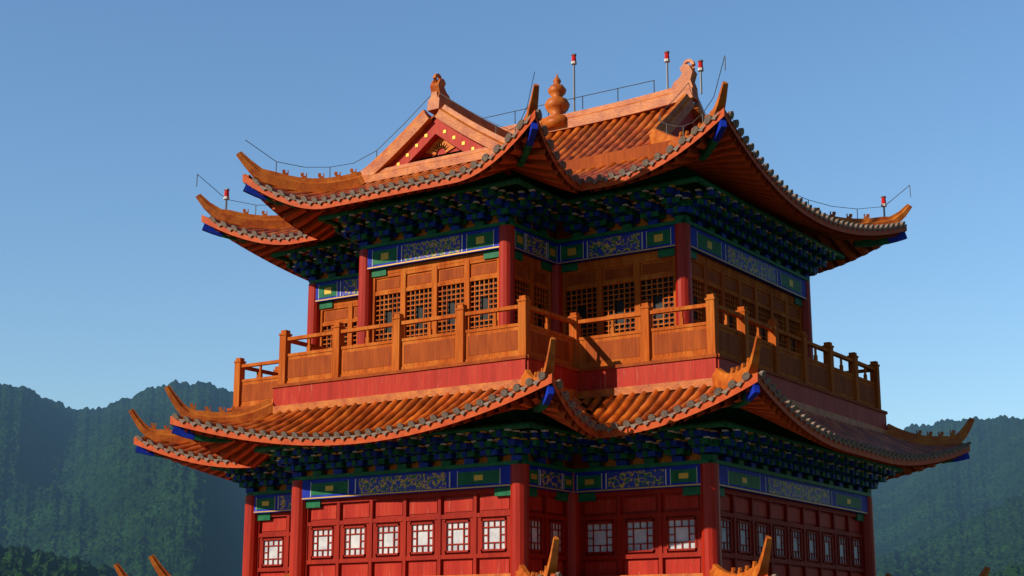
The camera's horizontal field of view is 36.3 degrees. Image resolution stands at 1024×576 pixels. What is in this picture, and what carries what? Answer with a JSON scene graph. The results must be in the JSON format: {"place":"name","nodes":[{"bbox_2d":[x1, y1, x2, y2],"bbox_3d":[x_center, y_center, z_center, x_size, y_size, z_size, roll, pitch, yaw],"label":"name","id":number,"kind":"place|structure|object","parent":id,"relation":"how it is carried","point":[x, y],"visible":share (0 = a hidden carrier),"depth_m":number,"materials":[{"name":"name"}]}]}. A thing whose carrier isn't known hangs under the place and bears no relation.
{"place":"outdoors","nodes":[
{"label":"outdoors","id":0,"kind":"place"},
{"bbox_2d":[0,0,1023,429],"label":"sky","id":1,"kind":"structure","parent":0,"point":[113,287],"materials":[{"name":"blue"}]},
{"bbox_3d":[1.084,7.234,34.744,15.396,0.961,15.528,-8,-15,32],"label":"low roof deck","id":2,"kind":"object","parent":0,"visible":0},
{"bbox_2d":[113,535,989,575],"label":"lower roof ridges","id":3,"kind":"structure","parent":2,"relation":"on","point":[760,568],"depth_m":27.62,"materials":[{"name":"ceramic"}]},
{"bbox_2d":[537,572,777,575],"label":"lower roof tiles","id":4,"kind":"object","parent":2,"relation":"on","point":[558,574],"visible":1,"depth_m":26.06,"materials":[{"name":"orange ceramic"}]},
{"bbox_3d":[1.084,16.852,32.523,26.600,9.800,24.600,-8,-15,32],"label":"stone terrace","id":5,"kind":"object","parent":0,"visible":0},
{"bbox_2d":[242,223,875,575],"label":"columns","id":6,"kind":"structure","parent":5,"relation":"on","point":[710,523],"depth_m":31.17,"materials":[{"name":"wood"}]},
{"bbox_2d":[247,220,870,520],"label":"painted beams","id":7,"kind":"structure","parent":6,"relation":"attached to","point":[566,254],"depth_m":31.68,"materials":[{"name":"blue paint"}]},
{"bbox_2d":[211,166,902,493],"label":"bracket sets","id":8,"kind":"object","parent":7,"relation":"on","point":[739,436],"visible":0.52,"depth_m":31.64,"materials":[{"name":"blue wood"}]},
{"bbox_2d":[146,382,960,479],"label":"roof rafters","id":9,"kind":"object","parent":8,"relation":"on","point":[761,405],"visible":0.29,"depth_m":28.66,"materials":[{"name":"orange wood"}]},
{"bbox_2d":[134,372,969,480],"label":"roof deck","id":10,"kind":"structure","parent":9,"relation":"on","point":[549,379],"depth_m":29.13,"materials":[{"name":"tile"}]},
{"bbox_2d":[129,336,974,445],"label":"roof ridges ornaments","id":11,"kind":"object","parent":10,"relation":"on","point":[721,378],"visible":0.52,"depth_m":31.47,"materials":[{"name":"ceramic"}]},
{"bbox_2d":[135,383,969,462],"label":"roof corner beams","id":12,"kind":"structure","parent":10,"relation":"attached to","point":[753,393],"depth_m":31.75,"materials":[{"name":"blue paint"}]},
{"bbox_2d":[135,371,970,463],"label":"eave tile ends","id":13,"kind":"object","parent":10,"relation":"on","point":[746,376],"visible":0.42,"depth_m":28.94,"materials":[{"name":"ceramic"}]},
{"bbox_2d":[143,373,965,459],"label":"roof tiles","id":14,"kind":"object","parent":10,"relation":"on","point":[298,421],"visible":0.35,"depth_m":30.16,"materials":[{"name":"orange tile"}]},
{"bbox_2d":[227,294,887,429],"bbox_3d":[1.084,2.485,35.841,12.386,1.690,12.512,-8,-15,32],"label":"balcony railing","id":15,"kind":"object","parent":10,"relation":"on","point":[646,354],"visible":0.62,"depth_m":30.54,"materials":[{"name":"orange wood"}]},
{"bbox_2d":[319,251,801,352],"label":"storey lattice doors","id":16,"kind":"structure","parent":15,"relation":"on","point":[626,284],"depth_m":32.26,"materials":[{"name":"orange wood"}]},
{"bbox_2d":[196,59,911,227],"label":"roof ridges","id":17,"kind":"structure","parent":8,"relation":"on","point":[471,125],"depth_m":33.54,"materials":[{"name":"orange ceramic"}]},
{"bbox_2d":[196,55,910,218],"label":"roof hip wires","id":18,"kind":"object","parent":17,"relation":"on","point":[515,131],"visible":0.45,"depth_m":33.48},
{"bbox_2d":[540,74,569,127],"bbox_3d":[1.084,-4.500,37.455,0.620,1.414,0.620,-8,-15,32],"label":"roof finial","id":19,"kind":"object","parent":17,"relation":"on","point":[557,105],"visible":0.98,"depth_m":37.22,"materials":[{"name":"orange ceramic"}]},
{"bbox_2d":[223,51,886,216],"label":"roof aviation beacons","id":20,"kind":"object","parent":17,"relation":"on","point":[574,63],"visible":1,"depth_m":36.56,"materials":[{"name":"metal"}]},
{"bbox_2d":[483,80,654,123],"bbox_3d":[0.874,-4.282,37.546,5.783,0.330,0.023,-8,-15,32],"label":"lightning conductor wire","id":21,"kind":"object","parent":17,"relation":"on","point":[578,97],"visible":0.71,"depth_m":37.00,"materials":[{"name":"grey metal"}]},
{"bbox_2d":[202,118,906,246],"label":"roof corner beams","id":22,"kind":"structure","parent":8,"relation":"on","point":[720,129],"depth_m":33.15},
{"bbox_2d":[214,125,898,279],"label":"top roof rafters","id":23,"kind":"object","parent":8,"relation":"on","point":[727,165],"visible":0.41,"depth_m":31.70,"materials":[{"name":"brown wood"}]},
{"bbox_2d":[201,108,906,280],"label":"top roof deck","id":24,"kind":"structure","parent":23,"relation":"on","point":[703,133],"depth_m":31.40,"materials":[{"name":"brown wood"}]},
{"bbox_2d":[364,110,697,205],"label":"roof gables","id":25,"kind":"object","parent":24,"relation":"on","point":[436,136],"visible":0.31,"depth_m":33.11,"materials":[{"name":"red wood"}]},
{"bbox_2d":[216,106,885,236],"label":"roof tiles","id":26,"kind":"object","parent":24,"relation":"on","point":[568,151],"visible":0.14,"depth_m":34.77,"materials":[{"name":"orange ceramic"}]},
{"bbox_2d":[208,109,906,240],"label":"eave tile ends","id":27,"kind":"object","parent":24,"relation":"attached to","point":[695,130],"visible":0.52,"depth_m":30.97,"materials":[{"name":"ceramic"}]},
{"bbox_2d":[256,487,864,575],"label":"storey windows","id":28,"kind":"structure","parent":5,"relation":"on","point":[630,532],"depth_m":30.18,"materials":[{"name":"wood"}]},
{"label":"ground","id":29,"kind":"structure","parent":0,"visible":0},
{"bbox_2d":[0,379,1023,575],"bbox_3d":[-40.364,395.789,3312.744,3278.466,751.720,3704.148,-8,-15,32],"label":"forest ridge","id":30,"kind":"object","parent":29,"relation":"on","point":[186,521],"visible":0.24,"depth_m":2799.38,"materials":[{"name":"green plant"}]},
{"bbox_2d":[0,480,1023,575],"bbox_3d":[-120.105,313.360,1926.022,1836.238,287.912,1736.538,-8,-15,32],"label":"hill ridge forest","id":31,"kind":"object","parent":29,"relation":"on","point":[56,521],"visible":0.48,"depth_m":1979.82,"materials":[{"name":"green plant"}]},
{"bbox_2d":[0,544,1023,575],"bbox_3d":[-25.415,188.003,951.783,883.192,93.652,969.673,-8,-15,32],"label":"trees","id":32,"kind":"object","parent":29,"relation":"on","point":[21,561],"depth_m":941.80,"materials":[{"name":"green plant"}]}
]}

